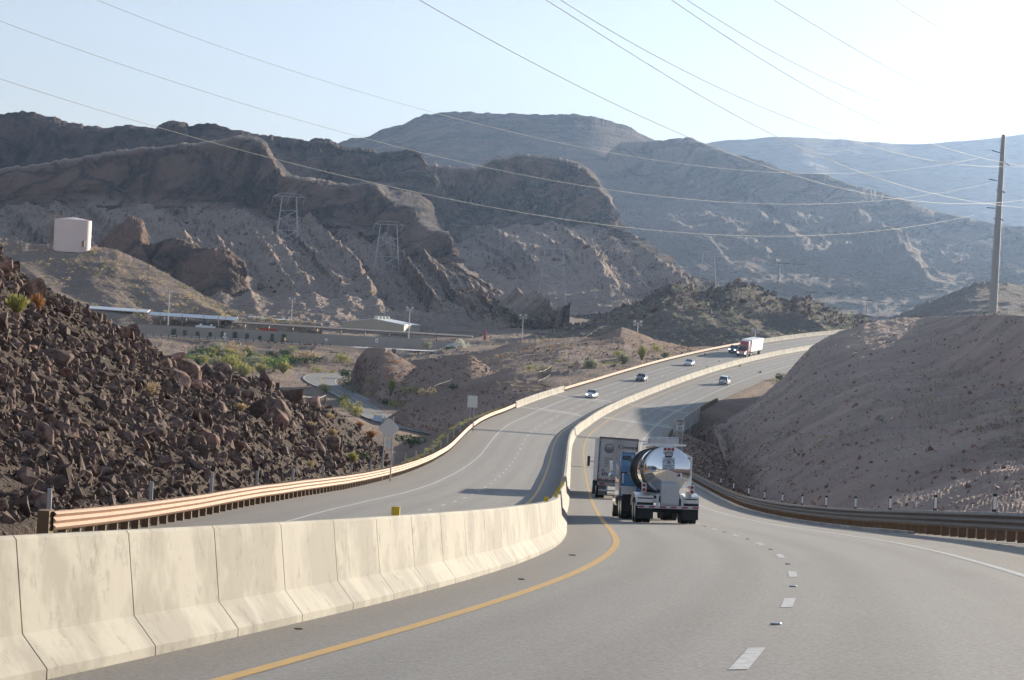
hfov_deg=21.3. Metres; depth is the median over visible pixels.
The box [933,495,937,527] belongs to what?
delineator post
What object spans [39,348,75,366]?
boulder
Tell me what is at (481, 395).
dry scrub
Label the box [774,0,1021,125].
power line
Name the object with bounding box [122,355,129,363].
boulder
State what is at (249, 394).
boulder
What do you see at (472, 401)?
road sign
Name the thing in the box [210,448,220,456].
boulder
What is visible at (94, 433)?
boulder
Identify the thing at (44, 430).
boulder
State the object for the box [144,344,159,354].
boulder
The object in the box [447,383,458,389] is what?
desert shrub
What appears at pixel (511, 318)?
hill stones
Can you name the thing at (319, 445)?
boulder
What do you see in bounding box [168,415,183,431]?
boulder
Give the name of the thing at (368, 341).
block wall
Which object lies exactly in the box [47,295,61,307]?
boulder
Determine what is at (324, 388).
desert shrub
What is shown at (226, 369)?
boulder
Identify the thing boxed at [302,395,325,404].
chain link fence
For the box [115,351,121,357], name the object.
boulder
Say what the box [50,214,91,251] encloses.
water tank
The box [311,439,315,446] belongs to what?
boulder
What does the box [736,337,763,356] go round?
semi truck
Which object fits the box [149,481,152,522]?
delineator post
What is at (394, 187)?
power line
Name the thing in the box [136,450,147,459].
boulder
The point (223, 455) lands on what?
boulder
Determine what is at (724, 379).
suv
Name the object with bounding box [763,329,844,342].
retaining parapet
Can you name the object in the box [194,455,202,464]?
boulder
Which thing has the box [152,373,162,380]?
boulder
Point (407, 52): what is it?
sky
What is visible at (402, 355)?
wall
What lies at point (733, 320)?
dry scrub
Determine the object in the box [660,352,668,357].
desert shrub
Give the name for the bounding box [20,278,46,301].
boulder
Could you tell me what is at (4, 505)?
boulder
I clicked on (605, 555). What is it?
road marking
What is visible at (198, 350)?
desert shrub
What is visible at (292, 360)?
desert shrub
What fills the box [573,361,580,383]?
road sign
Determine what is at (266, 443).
boulder
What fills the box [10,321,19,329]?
boulder
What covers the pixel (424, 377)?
knoll stones
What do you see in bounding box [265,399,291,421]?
boulder
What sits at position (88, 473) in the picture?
boulder
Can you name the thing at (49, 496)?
delineator post
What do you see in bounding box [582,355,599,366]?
desert shrub
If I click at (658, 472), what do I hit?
tank truck
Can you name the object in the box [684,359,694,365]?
sedan
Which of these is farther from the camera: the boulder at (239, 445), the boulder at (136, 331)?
the boulder at (136, 331)
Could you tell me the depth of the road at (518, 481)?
244.98 m
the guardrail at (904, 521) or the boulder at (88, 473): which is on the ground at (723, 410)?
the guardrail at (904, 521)
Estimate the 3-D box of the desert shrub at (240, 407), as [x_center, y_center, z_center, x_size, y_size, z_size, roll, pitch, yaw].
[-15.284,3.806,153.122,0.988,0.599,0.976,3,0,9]
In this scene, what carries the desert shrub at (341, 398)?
on the ground at (723, 410)
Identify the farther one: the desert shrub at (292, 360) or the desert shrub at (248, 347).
the desert shrub at (248, 347)
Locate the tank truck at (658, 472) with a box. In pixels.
[608,437,698,523]
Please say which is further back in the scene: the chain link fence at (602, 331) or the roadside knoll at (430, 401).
the chain link fence at (602, 331)
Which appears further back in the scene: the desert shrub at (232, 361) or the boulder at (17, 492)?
the desert shrub at (232, 361)
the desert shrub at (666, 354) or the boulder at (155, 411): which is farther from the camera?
the desert shrub at (666, 354)
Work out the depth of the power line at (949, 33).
208.11 m
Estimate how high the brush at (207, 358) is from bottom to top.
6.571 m
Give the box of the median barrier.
[0,344,813,679]
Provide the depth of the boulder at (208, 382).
156.37 m
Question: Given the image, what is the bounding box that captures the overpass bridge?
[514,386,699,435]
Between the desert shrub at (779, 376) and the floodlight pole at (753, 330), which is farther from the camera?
the floodlight pole at (753, 330)
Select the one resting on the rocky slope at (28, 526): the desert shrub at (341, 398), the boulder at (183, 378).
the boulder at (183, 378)
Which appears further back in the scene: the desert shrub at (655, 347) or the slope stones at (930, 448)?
the desert shrub at (655, 347)
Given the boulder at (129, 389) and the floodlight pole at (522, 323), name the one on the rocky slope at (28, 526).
the boulder at (129, 389)
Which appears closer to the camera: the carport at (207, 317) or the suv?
the suv
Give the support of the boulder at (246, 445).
on the rocky slope at (28, 526)
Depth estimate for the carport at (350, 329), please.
982.42 m
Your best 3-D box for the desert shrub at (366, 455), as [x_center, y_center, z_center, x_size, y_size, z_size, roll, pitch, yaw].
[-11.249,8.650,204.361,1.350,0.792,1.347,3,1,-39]
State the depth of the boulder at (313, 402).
204.88 m
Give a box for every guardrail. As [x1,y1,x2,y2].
[36,403,514,533]
[144,333,330,345]
[564,343,739,390]
[665,429,1023,542]
[700,398,717,411]
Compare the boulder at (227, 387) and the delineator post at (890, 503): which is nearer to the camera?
the delineator post at (890, 503)
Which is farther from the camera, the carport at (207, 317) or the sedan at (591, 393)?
the carport at (207, 317)
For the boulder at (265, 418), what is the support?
on the rocky slope at (28, 526)
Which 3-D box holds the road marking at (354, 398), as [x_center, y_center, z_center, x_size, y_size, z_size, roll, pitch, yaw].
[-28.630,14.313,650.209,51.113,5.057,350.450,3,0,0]
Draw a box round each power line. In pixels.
[1,21,988,203]
[2,79,980,235]
[98,0,984,173]
[419,0,1020,203]
[546,0,1021,207]
[561,0,1018,166]
[672,0,1021,165]
[687,0,1017,129]
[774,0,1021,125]
[895,0,1022,73]
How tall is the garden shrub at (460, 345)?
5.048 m
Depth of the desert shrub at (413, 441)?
329.16 m
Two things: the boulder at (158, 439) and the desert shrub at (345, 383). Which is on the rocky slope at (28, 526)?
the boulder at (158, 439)
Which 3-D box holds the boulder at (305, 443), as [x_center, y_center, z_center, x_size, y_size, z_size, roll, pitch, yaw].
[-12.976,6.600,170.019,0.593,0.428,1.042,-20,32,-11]
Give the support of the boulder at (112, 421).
on the rocky slope at (28, 526)
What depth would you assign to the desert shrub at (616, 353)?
710.45 m
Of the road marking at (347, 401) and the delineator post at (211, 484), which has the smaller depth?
the delineator post at (211, 484)
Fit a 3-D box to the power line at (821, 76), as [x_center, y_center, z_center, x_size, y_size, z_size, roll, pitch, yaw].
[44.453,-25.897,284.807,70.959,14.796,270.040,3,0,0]
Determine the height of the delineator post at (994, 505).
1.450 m
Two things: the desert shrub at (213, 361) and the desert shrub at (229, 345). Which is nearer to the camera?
the desert shrub at (213, 361)
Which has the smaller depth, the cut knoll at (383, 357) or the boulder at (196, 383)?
the boulder at (196, 383)
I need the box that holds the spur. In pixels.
[0,135,570,330]
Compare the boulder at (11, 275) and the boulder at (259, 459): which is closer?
the boulder at (11, 275)
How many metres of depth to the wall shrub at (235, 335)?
945.88 m
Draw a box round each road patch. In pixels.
[524,407,580,415]
[603,417,671,427]
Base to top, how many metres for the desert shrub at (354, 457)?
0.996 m
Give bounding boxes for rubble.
[0,247,389,523]
[277,395,373,446]
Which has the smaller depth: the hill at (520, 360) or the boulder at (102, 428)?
the boulder at (102, 428)
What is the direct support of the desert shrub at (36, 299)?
on the rocky slope at (28, 526)
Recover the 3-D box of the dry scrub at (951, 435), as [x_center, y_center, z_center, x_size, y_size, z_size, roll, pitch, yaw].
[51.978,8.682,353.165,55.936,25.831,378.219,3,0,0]
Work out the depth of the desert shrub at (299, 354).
843.43 m
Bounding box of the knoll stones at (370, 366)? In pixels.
[351,356,410,405]
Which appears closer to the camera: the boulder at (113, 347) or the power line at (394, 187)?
the boulder at (113, 347)
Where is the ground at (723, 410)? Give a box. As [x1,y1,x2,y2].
[81,316,1016,541]
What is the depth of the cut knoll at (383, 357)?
671.31 m
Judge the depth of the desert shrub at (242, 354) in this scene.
843.62 m
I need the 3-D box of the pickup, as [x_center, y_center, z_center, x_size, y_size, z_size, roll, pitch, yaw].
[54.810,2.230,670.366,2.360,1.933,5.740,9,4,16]
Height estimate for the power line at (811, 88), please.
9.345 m
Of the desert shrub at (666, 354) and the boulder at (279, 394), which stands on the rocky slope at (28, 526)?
the boulder at (279, 394)
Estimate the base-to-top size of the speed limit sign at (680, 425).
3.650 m
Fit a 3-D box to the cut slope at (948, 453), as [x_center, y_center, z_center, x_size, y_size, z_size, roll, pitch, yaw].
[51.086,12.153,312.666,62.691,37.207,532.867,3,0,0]
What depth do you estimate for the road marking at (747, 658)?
57.44 m
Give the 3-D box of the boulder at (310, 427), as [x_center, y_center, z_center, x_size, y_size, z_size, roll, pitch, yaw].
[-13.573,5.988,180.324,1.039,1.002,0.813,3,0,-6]
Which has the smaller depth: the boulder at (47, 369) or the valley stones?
the boulder at (47, 369)
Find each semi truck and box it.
[587,436,638,497]
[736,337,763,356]
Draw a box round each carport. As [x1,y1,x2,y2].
[89,306,149,312]
[149,312,237,325]
[232,321,472,340]
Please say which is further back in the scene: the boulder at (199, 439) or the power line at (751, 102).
the power line at (751, 102)
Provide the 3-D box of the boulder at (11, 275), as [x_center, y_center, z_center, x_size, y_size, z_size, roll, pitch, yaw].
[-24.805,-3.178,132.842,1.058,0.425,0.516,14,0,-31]
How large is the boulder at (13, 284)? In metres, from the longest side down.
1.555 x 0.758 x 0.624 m
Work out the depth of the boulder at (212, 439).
127.57 m
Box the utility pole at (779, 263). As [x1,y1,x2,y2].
[778,262,804,284]
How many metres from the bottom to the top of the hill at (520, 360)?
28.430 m
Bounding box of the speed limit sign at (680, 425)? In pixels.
[676,419,684,450]
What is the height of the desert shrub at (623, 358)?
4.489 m
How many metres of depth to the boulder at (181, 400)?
140.62 m
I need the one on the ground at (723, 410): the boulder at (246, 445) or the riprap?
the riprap
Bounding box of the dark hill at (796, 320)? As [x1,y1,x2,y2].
[532,282,873,346]
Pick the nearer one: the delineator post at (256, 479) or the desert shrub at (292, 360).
the delineator post at (256, 479)
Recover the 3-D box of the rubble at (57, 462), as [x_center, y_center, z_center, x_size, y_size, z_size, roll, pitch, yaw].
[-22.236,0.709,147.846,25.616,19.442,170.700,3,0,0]
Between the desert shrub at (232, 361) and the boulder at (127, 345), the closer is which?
the boulder at (127, 345)
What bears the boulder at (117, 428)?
on the rocky slope at (28, 526)
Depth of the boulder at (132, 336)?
153.87 m
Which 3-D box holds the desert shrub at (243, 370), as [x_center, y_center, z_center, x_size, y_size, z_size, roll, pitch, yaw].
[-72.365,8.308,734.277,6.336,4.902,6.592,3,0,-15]
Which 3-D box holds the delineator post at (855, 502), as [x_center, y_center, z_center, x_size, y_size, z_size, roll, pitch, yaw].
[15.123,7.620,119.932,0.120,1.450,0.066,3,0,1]
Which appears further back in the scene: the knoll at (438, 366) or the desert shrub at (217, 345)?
the desert shrub at (217, 345)
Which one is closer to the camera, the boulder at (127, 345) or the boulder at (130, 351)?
the boulder at (130, 351)
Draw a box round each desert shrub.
[5,292,30,313]
[29,293,44,310]
[144,381,161,395]
[188,346,208,355]
[208,341,225,355]
[209,356,220,365]
[217,354,245,372]
[226,340,244,351]
[231,402,248,411]
[232,362,255,375]
[234,350,247,356]
[241,355,263,366]
[244,345,253,351]
[254,363,270,373]
[262,354,289,370]
[276,362,292,373]
[282,356,304,366]
[290,351,319,358]
[291,355,321,363]
[312,366,323,371]
[319,383,331,392]
[327,427,339,435]
[333,352,351,362]
[336,393,350,403]
[337,379,353,387]
[338,368,351,378]
[340,399,362,410]
[343,384,360,392]
[347,453,359,462]
[350,406,363,416]
[356,421,364,427]
[356,450,372,458]
[363,391,371,396]
[365,429,377,438]
[377,398,389,405]
[386,379,396,394]
[388,400,404,408]
[395,385,420,397]
[395,434,425,447]
[417,387,436,395]
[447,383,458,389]
[535,364,551,372]
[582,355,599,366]
[612,350,622,355]
[616,351,630,364]
[637,345,647,359]
[650,342,663,351]
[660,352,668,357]
[775,373,782,380]
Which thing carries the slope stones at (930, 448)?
on the cut slope at (948, 453)
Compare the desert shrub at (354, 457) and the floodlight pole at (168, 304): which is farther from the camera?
the floodlight pole at (168, 304)
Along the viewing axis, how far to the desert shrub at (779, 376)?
595.99 m
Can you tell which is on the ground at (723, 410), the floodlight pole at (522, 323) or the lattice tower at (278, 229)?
the floodlight pole at (522, 323)
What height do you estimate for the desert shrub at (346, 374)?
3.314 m
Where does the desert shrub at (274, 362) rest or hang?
on the ground at (723, 410)
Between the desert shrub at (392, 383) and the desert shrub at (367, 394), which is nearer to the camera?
the desert shrub at (392, 383)
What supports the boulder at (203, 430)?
on the rocky slope at (28, 526)
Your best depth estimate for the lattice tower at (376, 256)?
1428.58 m
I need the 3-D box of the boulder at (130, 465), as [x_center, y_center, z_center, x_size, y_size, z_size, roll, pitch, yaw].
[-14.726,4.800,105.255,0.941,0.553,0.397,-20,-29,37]
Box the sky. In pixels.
[0,0,1023,143]
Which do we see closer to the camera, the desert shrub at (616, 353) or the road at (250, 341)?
the desert shrub at (616, 353)
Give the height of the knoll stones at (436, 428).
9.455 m
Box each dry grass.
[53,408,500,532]
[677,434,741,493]
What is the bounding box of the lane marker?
[770,622,781,624]
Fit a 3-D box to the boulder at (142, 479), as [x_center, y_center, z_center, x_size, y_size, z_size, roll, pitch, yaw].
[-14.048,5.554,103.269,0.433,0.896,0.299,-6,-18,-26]
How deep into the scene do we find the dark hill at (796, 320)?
963.62 m
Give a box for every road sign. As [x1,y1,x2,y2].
[374,415,381,422]
[379,416,398,480]
[467,395,477,430]
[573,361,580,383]
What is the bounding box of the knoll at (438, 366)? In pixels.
[399,355,494,407]
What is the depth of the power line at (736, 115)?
200.17 m
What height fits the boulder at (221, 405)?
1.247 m
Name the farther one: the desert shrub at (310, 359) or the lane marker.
the desert shrub at (310, 359)
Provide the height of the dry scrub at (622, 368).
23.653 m
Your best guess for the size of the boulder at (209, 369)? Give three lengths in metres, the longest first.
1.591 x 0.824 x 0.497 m
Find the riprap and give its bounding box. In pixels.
[677,435,755,497]
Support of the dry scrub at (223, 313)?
on the tank hill at (112, 293)
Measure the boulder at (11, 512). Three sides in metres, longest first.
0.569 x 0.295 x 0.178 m
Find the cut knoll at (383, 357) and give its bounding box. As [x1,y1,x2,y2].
[350,347,414,403]
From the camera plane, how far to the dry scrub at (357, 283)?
1247.09 m
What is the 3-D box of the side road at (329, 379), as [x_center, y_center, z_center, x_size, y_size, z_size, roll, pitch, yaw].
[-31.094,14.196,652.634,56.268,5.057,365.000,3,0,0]
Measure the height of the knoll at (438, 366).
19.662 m
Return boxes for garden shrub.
[421,341,432,349]
[456,338,470,347]
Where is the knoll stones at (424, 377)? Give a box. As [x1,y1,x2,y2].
[399,354,493,399]
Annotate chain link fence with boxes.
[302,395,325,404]
[433,379,451,393]
[538,366,551,381]
[576,321,622,342]
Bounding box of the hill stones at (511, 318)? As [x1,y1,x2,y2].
[0,188,561,329]
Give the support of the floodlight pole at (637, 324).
on the ground at (723, 410)
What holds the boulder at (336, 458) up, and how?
on the rocky slope at (28, 526)
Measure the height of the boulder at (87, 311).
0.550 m
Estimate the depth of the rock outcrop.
1235.45 m
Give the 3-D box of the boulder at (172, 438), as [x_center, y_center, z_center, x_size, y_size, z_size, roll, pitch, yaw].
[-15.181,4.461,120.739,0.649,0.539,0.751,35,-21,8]
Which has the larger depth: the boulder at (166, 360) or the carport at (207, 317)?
the carport at (207, 317)
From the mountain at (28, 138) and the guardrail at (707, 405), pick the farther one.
the mountain at (28, 138)
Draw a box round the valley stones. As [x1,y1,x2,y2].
[147,326,761,401]
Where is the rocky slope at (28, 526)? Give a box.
[0,256,389,535]
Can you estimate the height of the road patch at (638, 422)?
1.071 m
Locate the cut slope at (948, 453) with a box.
[691,314,1023,540]
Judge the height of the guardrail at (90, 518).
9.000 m
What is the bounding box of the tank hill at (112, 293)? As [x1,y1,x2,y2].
[0,242,321,333]
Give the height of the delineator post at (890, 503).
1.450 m
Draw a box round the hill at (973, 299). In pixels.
[888,281,1023,319]
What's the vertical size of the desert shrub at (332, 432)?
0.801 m
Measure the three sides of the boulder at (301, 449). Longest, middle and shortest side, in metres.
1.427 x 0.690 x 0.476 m
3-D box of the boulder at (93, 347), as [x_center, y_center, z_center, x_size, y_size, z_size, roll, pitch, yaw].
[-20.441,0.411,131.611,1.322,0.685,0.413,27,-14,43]
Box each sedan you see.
[585,389,597,398]
[636,373,647,381]
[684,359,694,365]
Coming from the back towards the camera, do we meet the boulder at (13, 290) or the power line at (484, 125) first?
the power line at (484, 125)
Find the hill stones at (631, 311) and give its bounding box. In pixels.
[531,278,878,337]
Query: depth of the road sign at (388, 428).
187.03 m
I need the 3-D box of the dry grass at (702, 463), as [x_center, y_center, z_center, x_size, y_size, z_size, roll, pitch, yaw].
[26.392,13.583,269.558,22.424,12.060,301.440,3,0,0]
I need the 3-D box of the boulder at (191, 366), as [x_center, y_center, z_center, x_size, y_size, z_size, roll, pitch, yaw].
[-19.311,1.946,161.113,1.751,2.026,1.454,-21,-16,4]
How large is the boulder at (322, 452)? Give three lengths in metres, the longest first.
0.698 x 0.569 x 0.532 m
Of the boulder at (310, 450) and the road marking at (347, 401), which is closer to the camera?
the boulder at (310, 450)
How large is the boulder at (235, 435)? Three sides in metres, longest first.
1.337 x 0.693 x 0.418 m
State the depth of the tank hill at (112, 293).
1065.21 m
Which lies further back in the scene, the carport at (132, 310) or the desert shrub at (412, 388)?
the carport at (132, 310)
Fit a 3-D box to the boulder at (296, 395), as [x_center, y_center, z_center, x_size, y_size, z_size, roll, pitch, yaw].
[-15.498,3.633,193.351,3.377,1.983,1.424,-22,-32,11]
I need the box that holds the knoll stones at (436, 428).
[386,383,551,432]
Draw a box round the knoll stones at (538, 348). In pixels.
[489,338,700,368]
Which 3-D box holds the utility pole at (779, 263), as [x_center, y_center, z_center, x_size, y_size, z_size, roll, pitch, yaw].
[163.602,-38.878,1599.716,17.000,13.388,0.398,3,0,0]
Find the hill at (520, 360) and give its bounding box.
[473,327,700,370]
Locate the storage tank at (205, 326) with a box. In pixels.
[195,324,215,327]
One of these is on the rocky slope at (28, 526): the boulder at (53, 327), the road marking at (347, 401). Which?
the boulder at (53, 327)
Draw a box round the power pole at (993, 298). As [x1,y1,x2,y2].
[985,134,1008,313]
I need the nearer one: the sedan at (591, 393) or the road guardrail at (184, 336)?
the sedan at (591, 393)
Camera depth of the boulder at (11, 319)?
115.46 m
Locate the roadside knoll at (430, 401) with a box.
[389,372,555,434]
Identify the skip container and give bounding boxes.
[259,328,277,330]
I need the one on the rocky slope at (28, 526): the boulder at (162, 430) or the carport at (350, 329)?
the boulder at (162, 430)
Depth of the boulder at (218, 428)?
135.33 m
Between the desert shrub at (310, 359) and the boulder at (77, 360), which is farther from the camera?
the desert shrub at (310, 359)
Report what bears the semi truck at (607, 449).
on the road at (655, 598)
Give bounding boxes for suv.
[719,375,730,384]
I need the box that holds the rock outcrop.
[97,216,249,296]
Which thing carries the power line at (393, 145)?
attached to the power pole at (993, 298)
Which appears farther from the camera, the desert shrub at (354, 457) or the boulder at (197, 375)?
the desert shrub at (354, 457)
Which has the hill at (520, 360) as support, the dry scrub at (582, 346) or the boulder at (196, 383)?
the dry scrub at (582, 346)
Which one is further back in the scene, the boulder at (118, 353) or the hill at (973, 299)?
the hill at (973, 299)
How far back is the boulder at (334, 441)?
186.91 m
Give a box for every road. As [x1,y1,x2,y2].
[47,350,1023,679]
[118,334,832,529]
[140,335,367,347]
[302,373,429,433]
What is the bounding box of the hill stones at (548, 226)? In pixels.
[447,186,721,292]
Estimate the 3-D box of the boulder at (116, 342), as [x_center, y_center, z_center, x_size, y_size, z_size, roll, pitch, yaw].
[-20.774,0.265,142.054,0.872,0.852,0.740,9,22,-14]
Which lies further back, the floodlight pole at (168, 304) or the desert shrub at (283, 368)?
the floodlight pole at (168, 304)
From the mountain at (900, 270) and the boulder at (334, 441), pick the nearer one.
the boulder at (334, 441)
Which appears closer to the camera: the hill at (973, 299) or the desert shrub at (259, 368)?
the desert shrub at (259, 368)
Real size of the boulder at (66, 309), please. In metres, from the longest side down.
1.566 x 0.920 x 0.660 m
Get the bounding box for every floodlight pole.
[166,289,172,324]
[406,307,413,337]
[519,314,526,339]
[633,320,642,331]
[751,327,759,336]
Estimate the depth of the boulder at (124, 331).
151.74 m
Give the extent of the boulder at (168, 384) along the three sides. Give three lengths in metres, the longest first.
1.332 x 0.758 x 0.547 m
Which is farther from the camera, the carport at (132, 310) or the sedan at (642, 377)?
the carport at (132, 310)
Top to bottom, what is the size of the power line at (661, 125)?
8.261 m
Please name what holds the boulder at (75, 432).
on the rocky slope at (28, 526)
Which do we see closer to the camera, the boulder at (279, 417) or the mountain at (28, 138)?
the boulder at (279, 417)
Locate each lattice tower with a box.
[272,193,306,238]
[373,221,404,277]
[536,245,571,303]
[698,251,718,287]
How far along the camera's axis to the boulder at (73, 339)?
127.88 m
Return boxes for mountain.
[0,110,462,243]
[337,111,665,219]
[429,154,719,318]
[606,137,1023,320]
[706,134,1023,225]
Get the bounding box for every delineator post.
[46,488,51,508]
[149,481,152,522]
[209,475,212,491]
[255,471,258,485]
[291,468,293,480]
[854,496,856,508]
[888,496,891,509]
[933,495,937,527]
[992,494,996,511]
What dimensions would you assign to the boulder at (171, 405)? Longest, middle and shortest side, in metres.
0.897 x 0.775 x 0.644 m
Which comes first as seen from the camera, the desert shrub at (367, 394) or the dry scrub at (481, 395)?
the dry scrub at (481, 395)
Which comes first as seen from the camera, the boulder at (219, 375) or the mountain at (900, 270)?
the boulder at (219, 375)
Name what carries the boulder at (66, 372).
on the rocky slope at (28, 526)
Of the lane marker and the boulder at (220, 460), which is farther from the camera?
the boulder at (220, 460)
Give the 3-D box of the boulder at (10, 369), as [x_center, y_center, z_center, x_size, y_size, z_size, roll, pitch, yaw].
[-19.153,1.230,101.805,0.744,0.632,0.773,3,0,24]
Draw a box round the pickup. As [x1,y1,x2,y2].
[728,345,738,353]
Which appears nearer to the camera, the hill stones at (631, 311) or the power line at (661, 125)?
the power line at (661, 125)
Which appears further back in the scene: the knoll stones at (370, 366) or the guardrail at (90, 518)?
the knoll stones at (370, 366)
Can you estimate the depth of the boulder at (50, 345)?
117.28 m
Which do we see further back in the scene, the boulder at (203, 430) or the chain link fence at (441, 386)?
the chain link fence at (441, 386)
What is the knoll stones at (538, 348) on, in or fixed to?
on the hill at (520, 360)
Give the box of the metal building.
[342,316,420,334]
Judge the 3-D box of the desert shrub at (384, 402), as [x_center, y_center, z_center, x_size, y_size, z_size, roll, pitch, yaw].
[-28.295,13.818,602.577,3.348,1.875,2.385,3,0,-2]
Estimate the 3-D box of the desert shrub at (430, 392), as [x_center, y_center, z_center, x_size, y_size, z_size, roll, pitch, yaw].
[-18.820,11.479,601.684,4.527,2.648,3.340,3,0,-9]
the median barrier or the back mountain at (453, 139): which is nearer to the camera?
the median barrier
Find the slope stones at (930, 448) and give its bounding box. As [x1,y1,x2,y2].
[691,313,1023,509]
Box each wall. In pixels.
[138,324,468,349]
[396,354,415,356]
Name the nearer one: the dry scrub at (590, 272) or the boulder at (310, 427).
the boulder at (310, 427)
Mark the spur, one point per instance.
(196, 173)
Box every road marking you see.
[210,352,803,679]
[287,337,1023,668]
[303,373,428,433]
[319,374,405,426]
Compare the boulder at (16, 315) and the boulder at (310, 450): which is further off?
the boulder at (310, 450)
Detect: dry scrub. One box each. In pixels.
[2,241,317,332]
[4,202,544,329]
[6,209,537,327]
[153,339,705,400]
[351,348,410,391]
[408,376,553,427]
[465,225,701,310]
[473,331,702,370]
[530,281,874,344]
[692,318,1023,472]
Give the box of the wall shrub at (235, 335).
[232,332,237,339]
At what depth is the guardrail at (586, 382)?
582.65 m
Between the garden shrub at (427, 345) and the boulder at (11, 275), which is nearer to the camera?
the boulder at (11, 275)
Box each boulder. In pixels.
[0,258,12,273]
[0,498,8,510]
[1,365,13,375]
[4,272,14,280]
[5,438,15,442]
[6,281,19,291]
[6,382,15,387]
[8,287,16,294]
[8,317,19,325]
[9,510,17,514]
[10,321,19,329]
[10,490,20,494]
[11,312,19,320]
[12,343,22,352]
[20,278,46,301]
[29,345,37,349]
[34,421,54,444]
[37,374,58,389]
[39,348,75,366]
[41,355,51,364]
[43,366,50,373]
[46,342,56,348]
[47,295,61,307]
[47,324,57,332]
[58,362,76,377]
[61,302,71,314]
[66,335,82,350]
[69,418,79,424]
[70,427,78,439]
[72,357,79,364]
[78,373,88,382]
[80,367,96,375]
[81,427,87,435]
[82,470,91,477]
[83,309,91,314]
[83,341,97,353]
[86,429,97,438]
[97,425,107,430]
[106,416,117,426]
[108,336,123,348]
[109,338,117,351]
[114,425,121,431]
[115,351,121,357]
[117,326,135,340]
[118,362,128,373]
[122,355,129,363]
[124,385,132,395]
[125,341,129,348]
[125,349,132,355]
[126,461,135,468]
[127,324,140,336]
[129,330,134,339]
[132,406,142,413]
[134,437,149,449]
[136,412,149,427]
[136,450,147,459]
[137,475,147,485]
[143,407,161,420]
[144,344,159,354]
[147,424,166,435]
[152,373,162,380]
[155,436,163,441]
[159,357,172,366]
[162,381,171,394]
[162,401,176,410]
[163,367,190,387]
[166,434,176,442]
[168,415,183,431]
[170,351,185,361]
[173,397,186,404]
[176,358,200,374]
[186,435,206,444]
[190,371,201,380]
[190,379,205,391]
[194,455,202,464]
[197,428,210,432]
[197,432,219,447]
[199,411,230,426]
[201,378,211,385]
[202,382,212,392]
[204,363,215,377]
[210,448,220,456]
[212,363,240,383]
[213,424,225,433]
[214,401,227,413]
[214,457,224,466]
[215,371,224,382]
[218,451,227,462]
[222,383,240,395]
[225,430,241,439]
[233,440,243,450]
[240,389,254,400]
[241,431,252,442]
[241,440,251,451]
[247,391,267,418]
[255,454,263,463]
[258,362,284,395]
[261,414,271,425]
[262,439,269,447]
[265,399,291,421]
[268,405,288,430]
[274,391,282,397]
[281,389,303,403]
[295,412,303,418]
[297,446,304,456]
[301,441,308,446]
[303,447,315,454]
[305,396,320,410]
[305,423,314,435]
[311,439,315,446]
[316,439,325,454]
[318,450,324,457]
[324,436,340,451]
[332,456,345,467]
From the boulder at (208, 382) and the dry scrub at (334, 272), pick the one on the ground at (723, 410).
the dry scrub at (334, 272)
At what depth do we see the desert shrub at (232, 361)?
750.42 m
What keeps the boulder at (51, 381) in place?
on the rocky slope at (28, 526)
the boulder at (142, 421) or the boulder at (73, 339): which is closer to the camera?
the boulder at (142, 421)

